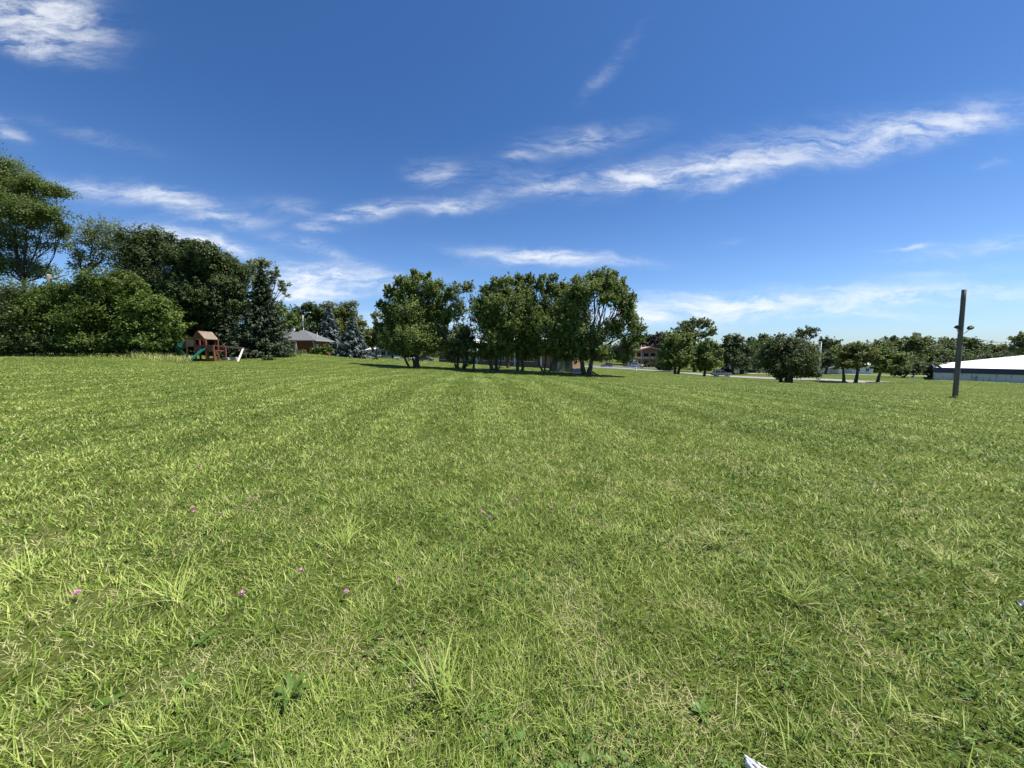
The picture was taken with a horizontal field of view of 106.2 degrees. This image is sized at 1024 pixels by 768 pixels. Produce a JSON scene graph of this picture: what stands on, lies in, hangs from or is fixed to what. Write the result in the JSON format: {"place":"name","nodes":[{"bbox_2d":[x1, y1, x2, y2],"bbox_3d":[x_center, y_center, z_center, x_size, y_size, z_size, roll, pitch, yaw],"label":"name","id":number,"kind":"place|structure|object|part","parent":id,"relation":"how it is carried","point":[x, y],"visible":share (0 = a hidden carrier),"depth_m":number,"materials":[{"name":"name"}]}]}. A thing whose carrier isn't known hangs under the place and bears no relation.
{"place":"outdoors","nodes":[
{"label":"outdoors","id":0,"kind":"place"},
{"bbox_2d":[419,356,434,360],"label":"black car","id":1,"kind":"object","parent":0,"point":[421,358],"visible":0.69,"depth_m":105.02,"materials":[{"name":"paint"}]},
{"bbox_2d":[0,351,1023,767],"bbox_3d":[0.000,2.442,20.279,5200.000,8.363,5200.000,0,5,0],"label":"ground","id":2,"kind":"structure","parent":0,"point":[700,596],"depth_m":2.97,"materials":[{"name":"green plant"}]},
{"bbox_2d":[0,541,58,582],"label":"grass tuft","id":3,"kind":"object","parent":2,"relation":"on","point":[18,574],"visible":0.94,"depth_m":2.71,"materials":[{"name":"green plant"}]},
{"bbox_2d":[0,276,74,355],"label":"bush","id":4,"kind":"object","parent":2,"relation":"on","point":[28,345],"visible":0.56,"depth_m":43.67,"materials":[{"name":"green plant"}]},
{"bbox_2d":[0,142,83,352],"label":"maple tree","id":5,"kind":"object","parent":2,"relation":"on","point":[23,210],"visible":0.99,"depth_m":49.97,"materials":[{"name":"green plant"}]},
{"bbox_2d":[46,274,68,354],"bbox_3d":[-53.946,-8.184,46.063,2.539,9.725,0.548,0,5,0],"label":"dead snag","id":6,"kind":"object","parent":2,"relation":"on","point":[48,276],"visible":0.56,"depth_m":45.67,"materials":[{"name":"plant"}]},
{"bbox_2d":[71,589,81,601],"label":"clover flower","id":7,"kind":"object","parent":2,"relation":"on","point":[75,592],"visible":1,"depth_m":2.45,"materials":[{"name":"pink plant"}]},
{"bbox_2d":[1,261,156,355],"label":"bush","id":8,"kind":"object","parent":2,"relation":"on","point":[78,310],"visible":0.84,"depth_m":44.25,"materials":[{"name":"green plant"}]},
{"bbox_2d":[40,210,135,275],"bbox_3d":[-69.984,-16.930,65.113,12.019,23.179,9.430,-3,6,-29],"label":"airy tree","id":9,"kind":"object","parent":2,"relation":"on","point":[93,234],"visible":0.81,"depth_m":63.62,"materials":[{"name":"green plant"}]},
{"bbox_2d":[0,348,194,362],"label":"tall weeds","id":10,"kind":"object","parent":2,"relation":"on","point":[168,358],"visible":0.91,"depth_m":43.41,"materials":[{"name":"green plant"}]},
{"bbox_2d":[94,693,125,709],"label":"weed plant","id":11,"kind":"object","parent":2,"relation":"on","point":[107,699],"visible":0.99,"depth_m":1.75,"materials":[{"name":"green plant"}]},
{"bbox_2d":[46,331,193,352],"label":"dark tree","id":12,"kind":"object","parent":2,"relation":"on","point":[134,346],"visible":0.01,"depth_m":58.62,"materials":[{"name":"green plant"}]},
{"bbox_2d":[99,218,179,352],"bbox_3d":[-54.872,-14.114,57.446,11.864,19.029,11.207,-2,5,-24],"label":"dark tree","id":13,"kind":"object","parent":2,"relation":"on","point":[136,250],"visible":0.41,"depth_m":55.14,"materials":[{"name":"green plant"}]},
{"bbox_2d":[98,290,196,355],"bbox_3d":[-43.495,-7.071,46.562,9.527,8.406,7.448,0,5,0],"label":"bush","id":14,"kind":"object","parent":2,"relation":"on","point":[161,334],"visible":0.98,"depth_m":45.03,"materials":[{"name":"green plant"}]},
{"bbox_2d":[105,548,219,609],"bbox_3d":[-2.223,1.265,2.450,0.475,0.273,0.642,2,5,18],"label":"grass tuft","id":15,"kind":"object","parent":2,"relation":"on","point":[166,593],"visible":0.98,"depth_m":2.44,"materials":[{"name":"green plant"}]},
{"bbox_2d":[175,672,201,693],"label":"weed plant","id":16,"kind":"object","parent":2,"relation":"on","point":[188,678],"visible":0.95,"depth_m":1.85,"materials":[{"name":"green plant"}]},
{"bbox_2d":[144,237,256,353],"bbox_3d":[-45.131,-12.271,54.086,16.388,16.402,11.514,0,5,0],"label":"rounded maple","id":17,"kind":"object","parent":2,"relation":"on","point":[200,280],"visible":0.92,"depth_m":52.54,"materials":[{"name":"green plant"}]},
{"bbox_2d":[190,629,215,647],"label":"weed plant","id":18,"kind":"object","parent":2,"relation":"on","point":[203,637],"visible":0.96,"depth_m":2.12,"materials":[{"name":"green plant"}]},
{"bbox_2d":[175,331,246,360],"bbox_3d":[-36.596,-4.427,46.108,9.170,3.768,3.765,0,5,0],"label":"playset","id":19,"kind":"object","parent":2,"relation":"on","point":[204,336],"visible":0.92,"depth_m":45.94,"materials":[{"name":"red wood"}]},
{"bbox_2d":[172,327,261,352],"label":"dark tree","id":20,"kind":"object","parent":2,"relation":"on","point":[191,334],"visible":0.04,"depth_m":55.39,"materials":[{"name":"green plant"}]},
{"bbox_2d":[209,306,252,355],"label":"spruce tree","id":21,"kind":"object","parent":2,"relation":"on","point":[225,325],"visible":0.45,"depth_m":52.84,"materials":[{"name":"green plant"}]},
{"bbox_2d":[238,589,245,600],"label":"clover flower","id":22,"kind":"object","parent":2,"relation":"on","point":[242,592],"visible":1,"depth_m":2.44,"materials":[{"name":"pink plant"}]},
{"bbox_2d":[215,268,302,357],"bbox_3d":[-33.996,-9.243,52.069,10.208,12.545,9.408,0,5,0],"label":"spruce tree","id":23,"kind":"object","parent":2,"relation":"on","point":[257,314],"visible":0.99,"depth_m":50.85,"materials":[{"name":"green plant"}]},
{"bbox_2d":[238,256,291,303],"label":"airy tree","id":24,"kind":"object","parent":2,"relation":"on","point":[257,264],"visible":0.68,"depth_m":68.36,"materials":[{"name":"green plant"}]},
{"bbox_2d":[262,354,275,359],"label":"shrub","id":25,"kind":"object","parent":2,"relation":"on","point":[270,357],"visible":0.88,"depth_m":46.28,"materials":[{"name":"green plant"}]},
{"bbox_2d":[273,300,304,330],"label":"yellow tree","id":26,"kind":"object","parent":2,"relation":"on","point":[294,320],"visible":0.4,"depth_m":96.42,"materials":[{"name":"green plant"}]},
{"bbox_2d":[272,670,313,709],"bbox_3d":[-1.014,1.413,1.765,0.178,0.069,0.196,0,5,0],"label":"weed plant","id":27,"kind":"object","parent":2,"relation":"on","point":[293,683],"visible":0.98,"depth_m":1.78,"materials":[{"name":"green plant"}]},
{"bbox_2d":[283,328,334,354],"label":"brick house","id":28,"kind":"structure","parent":2,"relation":"on","point":[305,340],"depth_m":75.21,"materials":[{"name":"grey"}]},
{"bbox_2d":[293,301,324,334],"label":"dark tree","id":29,"kind":"object","parent":2,"relation":"on","point":[313,319],"visible":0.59,"depth_m":108.49,"materials":[{"name":"green plant"}]},
{"bbox_2d":[308,346,320,353],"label":"shrub","id":30,"kind":"object","parent":2,"relation":"on","point":[315,350],"visible":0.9,"depth_m":72.78,"materials":[{"name":"green plant"}]},
{"bbox_2d":[318,343,334,354],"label":"shrub","id":31,"kind":"object","parent":2,"relation":"on","point":[325,349],"visible":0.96,"depth_m":72.65,"materials":[{"name":"green plant"}]},
{"bbox_2d":[318,306,343,355],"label":"blue spruce","id":32,"kind":"object","parent":2,"relation":"on","point":[329,329],"visible":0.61,"depth_m":88.42,"materials":[{"name":"green plant"}]},
{"bbox_2d":[318,299,369,347],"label":"olive tree","id":33,"kind":"object","parent":2,"relation":"on","point":[341,314],"visible":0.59,"depth_m":109.04,"materials":[{"name":"green plant"}]},
{"bbox_2d":[318,517,375,551],"bbox_3d":[-1.390,1.235,3.198,0.511,0.203,0.451,0,5,0],"label":"grass tuft","id":34,"kind":"object","parent":2,"relation":"on","point":[345,542],"visible":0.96,"depth_m":3.18,"materials":[{"name":"green plant"}]},
{"bbox_2d":[336,315,373,358],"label":"blue spruce","id":35,"kind":"object","parent":2,"relation":"on","point":[354,346],"visible":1,"depth_m":75.65,"materials":[{"name":"green plant"}]},
{"bbox_2d":[362,327,387,352],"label":"light tree","id":36,"kind":"object","parent":2,"relation":"on","point":[369,340],"visible":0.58,"depth_m":132.91,"materials":[{"name":"green plant"}]},
{"bbox_2d":[370,308,385,359],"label":"thin tree","id":37,"kind":"object","parent":2,"relation":"on","point":[375,315],"visible":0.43,"depth_m":89.02,"materials":[{"name":"green plant"}]},
{"bbox_2d":[366,348,399,356],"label":"white house","id":38,"kind":"structure","parent":2,"relation":"on","point":[385,354],"depth_m":139.54,"materials":[{"name":"paint"}]},
{"bbox_2d":[372,320,393,357],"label":"light tree","id":39,"kind":"object","parent":2,"relation":"on","point":[387,348],"visible":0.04,"depth_m":136.97,"materials":[{"name":"green plant"}]},
{"bbox_2d":[373,268,452,367],"bbox_3d":[-12.437,-8.177,49.244,10.421,13.176,9.188,-2,5,-25],"label":"maple tree","id":40,"kind":"object","parent":2,"relation":"on","point":[412,329],"visible":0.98,"depth_m":48.12,"materials":[{"name":"green plant"}]},
{"bbox_2d":[359,623,491,767],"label":"grass tuft","id":41,"kind":"object","parent":2,"relation":"on","point":[442,679],"visible":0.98,"depth_m":1.80,"materials":[{"name":"green plant"}]},
{"bbox_2d":[444,333,477,369],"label":"young tree","id":42,"kind":"object","parent":2,"relation":"on","point":[461,346],"visible":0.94,"depth_m":46.75,"materials":[{"name":"green plant"}]},
{"bbox_2d":[441,279,481,368],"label":"maple tree","id":43,"kind":"object","parent":2,"relation":"on","point":[458,306],"visible":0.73,"depth_m":47.75,"materials":[{"name":"green plant"}]},
{"bbox_2d":[465,340,488,370],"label":"young tree","id":44,"kind":"object","parent":2,"relation":"on","point":[474,348],"visible":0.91,"depth_m":46.48,"materials":[{"name":"green plant"}]},
{"bbox_2d":[477,705,498,723],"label":"weed plant","id":45,"kind":"object","parent":2,"relation":"on","point":[483,716],"visible":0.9,"depth_m":1.68,"materials":[{"name":"green plant"}]},
{"bbox_2d":[467,272,533,371],"bbox_3d":[-0.701,-7.395,47.699,8.019,12.556,8.824,2,5,22],"label":"maple tree","id":46,"kind":"object","parent":2,"relation":"on","point":[489,305],"visible":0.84,"depth_m":45.84,"materials":[{"name":"green plant"}]},
{"bbox_2d":[432,338,583,367],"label":"long building","id":47,"kind":"structure","parent":2,"relation":"on","point":[532,362],"depth_m":81.41,"materials":[{"name":"orange brick"}]},
{"bbox_2d":[0,418,1023,767],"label":"clover leaves","id":48,"kind":"object","parent":2,"relation":"on","point":[584,756],"visible":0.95,"depth_m":2.58,"materials":[{"name":"green plant"}]},
{"bbox_2d":[500,272,552,371],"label":"maple tree","id":49,"kind":"object","parent":2,"relation":"on","point":[520,285],"visible":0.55,"depth_m":46.41,"materials":[{"name":"green plant"}]},
{"bbox_2d":[516,272,582,372],"bbox_3d":[4.515,-7.158,46.502,8.173,12.405,7.262,5,7,44],"label":"maple tree","id":50,"kind":"object","parent":2,"relation":"on","point":[549,332],"visible":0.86,"depth_m":45.41,"materials":[{"name":"green plant"}]},
{"bbox_2d":[115,340,1001,363],"bbox_3d":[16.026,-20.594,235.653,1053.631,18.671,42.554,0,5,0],"label":"woods","id":51,"kind":"object","parent":2,"relation":"on","point":[658,361],"visible":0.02,"depth_m":229.10,"materials":[{"name":"green plant"}]},
{"bbox_2d":[572,368,580,372],"bbox_3d":[8.310,-1.690,48.950,1.260,0.650,0.800,0,5,3],"label":"storage box","id":52,"kind":"object","parent":2,"relation":"on","point":[576,370],"visible":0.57,"depth_m":48.59,"materials":[{"name":"white paint"}]},
{"bbox_2d":[554,265,648,375],"bbox_3d":[10.280,-7.323,46.494,11.606,13.489,8.000,-1,5,-15],"label":"maple tree","id":53,"kind":"object","parent":2,"relation":"on","point":[606,287],"visible":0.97,"depth_m":45.05,"materials":[{"name":"green plant"}]},
{"bbox_2d":[585,365,655,368],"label":"parking lot","id":54,"kind":"structure","parent":2,"relation":"on","point":[624,367],"depth_m":160.04,"materials":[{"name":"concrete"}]},
{"bbox_2d":[601,363,612,366],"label":"blue car","id":55,"kind":"object","parent":54,"relation":"on","point":[607,364],"visible":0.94,"depth_m":159.00,"materials":[{"name":"metal"}]},
{"bbox_2d":[631,363,643,366],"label":"white suv","id":56,"kind":"object","parent":54,"relation":"on","point":[635,364],"visible":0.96,"depth_m":162.51,"materials":[{"name":"paint"}]},
{"bbox_2d":[608,331,654,357],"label":"dark tree","id":57,"kind":"object","parent":2,"relation":"on","point":[649,339],"visible":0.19,"depth_m":190.96,"materials":[{"name":"green plant"}]},
{"bbox_2d":[626,360,636,366],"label":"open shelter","id":58,"kind":"object","parent":2,"relation":"on","point":[628,364],"visible":0.49,"depth_m":167.90,"materials":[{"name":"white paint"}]},
{"bbox_2d":[642,331,671,353],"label":"purple tree","id":59,"kind":"object","parent":2,"relation":"on","point":[656,341],"visible":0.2,"depth_m":186.71,"materials":[{"name":"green plant"}]},
{"bbox_2d":[652,328,703,373],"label":"roadside tree","id":60,"kind":"object","parent":2,"relation":"on","point":[672,356],"visible":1,"depth_m":94.03,"materials":[{"name":"green plant"}]},
{"bbox_2d":[670,316,717,371],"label":"tall tree","id":61,"kind":"object","parent":2,"relation":"on","point":[686,326],"visible":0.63,"depth_m":125.52,"materials":[{"name":"green plant"}]},
{"bbox_2d":[686,697,717,725],"bbox_3d":[0.846,1.440,1.695,0.116,0.032,0.130,0,5,0],"label":"weed plant","id":62,"kind":"object","parent":2,"relation":"on","point":[703,704],"visible":0.98,"depth_m":1.71,"materials":[{"name":"green plant"}]},
{"bbox_2d":[692,338,725,375],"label":"roadside tree","id":63,"kind":"object","parent":2,"relation":"on","point":[706,360],"visible":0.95,"depth_m":93.89,"materials":[{"name":"green plant"}]},
{"bbox_2d":[681,523,738,550],"bbox_3d":[1.555,1.237,3.178,0.636,0.224,0.482,0,5,0],"label":"grass tuft","id":64,"kind":"object","parent":2,"relation":"on","point":[718,540],"visible":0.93,"depth_m":3.18,"materials":[{"name":"green plant"}]},
{"bbox_2d":[721,367,730,372],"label":"shrub","id":65,"kind":"object","parent":2,"relation":"on","point":[727,370],"visible":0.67,"depth_m":120.09,"materials":[{"name":"green plant"}]},
{"bbox_2d":[715,333,757,373],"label":"dark tree","id":66,"kind":"object","parent":2,"relation":"on","point":[736,354],"visible":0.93,"depth_m":115.96,"materials":[{"name":"green plant"}]},
{"bbox_2d":[743,336,755,346],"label":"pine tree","id":67,"kind":"object","parent":2,"relation":"on","point":[749,340],"visible":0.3,"depth_m":163.46,"materials":[{"name":"green plant"}]},
{"bbox_2d":[743,755,766,767],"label":"plastic scrap","id":68,"kind":"object","parent":2,"relation":"on","point":[750,762],"visible":1,"depth_m":1.46,"materials":[{"name":"white plastic"}]},
{"bbox_2d":[747,336,770,371],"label":"light tree","id":69,"kind":"object","parent":2,"relation":"on","point":[756,342],"visible":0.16,"depth_m":124.30,"materials":[{"name":"green plant"}]},
{"bbox_2d":[757,333,771,340],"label":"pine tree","id":70,"kind":"object","parent":2,"relation":"on","point":[762,336],"visible":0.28,"depth_m":162.92,"materials":[{"name":"green plant"}]},
{"bbox_2d":[748,325,824,382],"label":"bushy tree","id":71,"kind":"object","parent":2,"relation":"on","point":[781,358],"visible":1,"depth_m":62.54,"materials":[{"name":"green plant"}]},
{"bbox_2d":[750,565,838,615],"bbox_3d":[1.826,1.307,2.496,0.461,0.198,0.458,-5,7,-44],"label":"grass tuft","id":72,"kind":"object","parent":2,"relation":"on","point":[795,597],"visible":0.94,"depth_m":2.46,"materials":[{"name":"green plant"}]},
{"bbox_2d":[811,349,842,373],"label":"dark tree","id":73,"kind":"object","parent":2,"relation":"on","point":[828,360],"visible":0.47,"depth_m":116.63,"materials":[{"name":"green plant"}]},
{"bbox_2d":[818,335,842,353],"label":"pine tree","id":74,"kind":"object","parent":2,"relation":"on","point":[827,343],"visible":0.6,"depth_m":128.49,"materials":[{"name":"green plant"}]},
{"bbox_2d":[818,365,844,373],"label":"garage","id":75,"kind":"structure","parent":2,"relation":"on","point":[832,371],"depth_m":122.08,"materials":[{"name":"white paint"}]},
{"bbox_2d":[830,369,838,373],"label":"garage door","id":76,"kind":"structure","parent":75,"relation":"in","point":[832,371],"depth_m":122.02,"materials":[{"name":"grey metal"}]},
{"bbox_2d":[828,344,849,381],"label":"locust tree","id":77,"kind":"object","parent":2,"relation":"on","point":[834,351],"visible":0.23,"depth_m":84.04,"materials":[{"name":"green plant"}]},
{"bbox_2d":[833,340,880,382],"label":"locust tree","id":78,"kind":"object","parent":2,"relation":"on","point":[854,355],"visible":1,"depth_m":72.79,"materials":[{"name":"green plant"}]},
{"bbox_2d":[844,362,872,373],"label":"house","id":79,"kind":"structure","parent":2,"relation":"on","point":[865,370],"depth_m":128.13,"materials":[{"name":"white paint"}]},
{"bbox_2d":[866,335,905,352],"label":"tree","id":80,"kind":"object","parent":2,"relation":"on","point":[891,342],"visible":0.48,"depth_m":147.25,"materials":[{"name":"green plant"}]},
{"bbox_2d":[868,344,913,381],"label":"locust tree","id":81,"kind":"object","parent":2,"relation":"on","point":[883,363],"visible":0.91,"depth_m":78.59,"materials":[{"name":"green plant"}]},
{"bbox_2d":[873,351,928,371],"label":"tree","id":82,"kind":"object","parent":2,"relation":"on","point":[924,359],"visible":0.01,"depth_m":139.62,"materials":[{"name":"green plant"}]},
{"bbox_2d":[885,359,949,377],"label":"tree","id":83,"kind":"object","parent":2,"relation":"on","point":[918,367],"visible":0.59,"depth_m":99.42,"materials":[{"name":"green plant"}]},
{"bbox_2d":[895,332,940,358],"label":"tree","id":84,"kind":"object","parent":2,"relation":"on","point":[917,342],"visible":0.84,"depth_m":149.08,"materials":[{"name":"green plant"}]},
{"bbox_2d":[914,335,951,357],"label":"tree","id":85,"kind":"object","parent":2,"relation":"on","point":[941,351],"visible":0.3,"depth_m":152.73,"materials":[{"name":"green plant"}]},
{"bbox_2d":[890,537,1006,572],"bbox_3d":[3.338,1.282,3.017,0.662,0.204,0.412,3,6,35],"label":"grass tuft","id":86,"kind":"object","parent":2,"relation":"on","point":[944,562],"visible":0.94,"depth_m":2.89,"materials":[{"name":"green plant"}]},
{"bbox_2d":[937,336,972,352],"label":"tree","id":87,"kind":"object","parent":2,"relation":"on","point":[951,343],"visible":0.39,"depth_m":157.63,"materials":[{"name":"green plant"}]},
{"bbox_2d":[952,289,973,397],"bbox_3d":[34.780,-2.916,29.842,1.382,8.700,0.516,0,5,0],"label":"floodlight pole","id":88,"kind":"object","parent":2,"relation":"on","point":[958,357],"visible":0.96,"depth_m":29.79,"materials":[{"name":"metal"}]},
{"bbox_2d":[922,350,1020,363],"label":"tree","id":89,"kind":"object","parent":2,"relation":"on","point":[950,357],"visible":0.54,"depth_m":147.99,"materials":[{"name":"green plant"}]},
{"bbox_2d":[955,336,989,356],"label":"tree","id":90,"kind":"object","parent":2,"relation":"on","point":[974,345],"visible":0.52,"depth_m":157.22,"materials":[{"name":"green plant"}]},
{"bbox_2d":[932,355,1023,382],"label":"rink building","id":91,"kind":"structure","parent":2,"relation":"on","point":[1007,369],"depth_m":75.97,"materials":[{"name":"white metal"}]},
{"bbox_2d":[989,343,1008,352],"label":"tree","id":92,"kind":"object","parent":2,"relation":"on","point":[995,348],"visible":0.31,"depth_m":162.84,"materials":[{"name":"green plant"}]},
{"bbox_2d":[1000,331,1023,354],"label":"tree","id":93,"kind":"object","parent":2,"relation":"on","point":[1014,348],"visible":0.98,"depth_m":109.44,"materials":[{"name":"green plant"}]},
{"bbox_2d":[1015,601,1023,608],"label":"foil scrap","id":94,"kind":"object","parent":2,"relation":"on","point":[1021,603],"visible":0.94,"depth_m":2.40,"materials":[{"name":"silver metal"}]},
{"bbox_2d":[0,0,1023,352],"label":"sky","id":95,"kind":"structure","parent":0,"point":[845,169],"materials":[{"name":"blue"}]},
{"bbox_2d":[548,354,572,371],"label":"metal shed","id":96,"kind":"structure","parent":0,"point":[558,365],"depth_m":50.10,"materials":[{"name":"metal"}]},
{"bbox_2d":[557,358,564,371],"bbox_3d":[6.364,-2.512,49.998,0.950,1.850,0.100,-1,5,-8],"label":"door","id":97,"kind":"structure","parent":96,"relation":"in","point":[560,364],"depth_m":50.00,"materials":[{"name":"grey"}]},
{"bbox_2d":[630,347,660,366],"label":"brick building","id":98,"kind":"structure","parent":0,"point":[644,355],"depth_m":170.73,"materials":[{"name":"brick"}]},
{"bbox_2d":[585,366,892,382],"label":"road","id":99,"kind":"structure","parent":0,"point":[851,381],"depth_m":101.48,"materials":[{"name":"grey asphalt"}]},
{"bbox_2d":[711,370,731,376],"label":"grey suv","id":100,"kind":"object","parent":99,"relation":"on","point":[717,373],"visible":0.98,"depth_m":105.38,"materials":[{"name":"silver metal"}]},
{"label":"windows","id":101,"kind":"part","parent":100,"relation":"part of","materials":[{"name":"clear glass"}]},
{"bbox_2d":[600,367,844,381],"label":"kerb","id":102,"kind":"structure","parent":99,"relation":"on","point":[766,378],"depth_m":90.56,"materials":[{"name":"concrete"}]},
{"bbox_2d":[724,364,770,371],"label":"white house","id":103,"kind":"structure","parent":0,"point":[744,369],"depth_m":134.81,"materials":[{"name":"paint"}]},
{"bbox_2d":[747,373,916,375],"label":"side street","id":104,"kind":"structure","parent":0,"point":[835,374],"depth_m":117.18,"materials":[{"name":"grey asphalt"}]},
{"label":"driveway","id":105,"kind":"structure","parent":0,"visible":0},
{"bbox_2d":[360,352,380,358],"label":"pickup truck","id":106,"kind":"object","parent":105,"relation":"on","point":[372,354],"visible":0.4,"depth_m":98.80,"materials":[{"name":"metal"}]}
]}

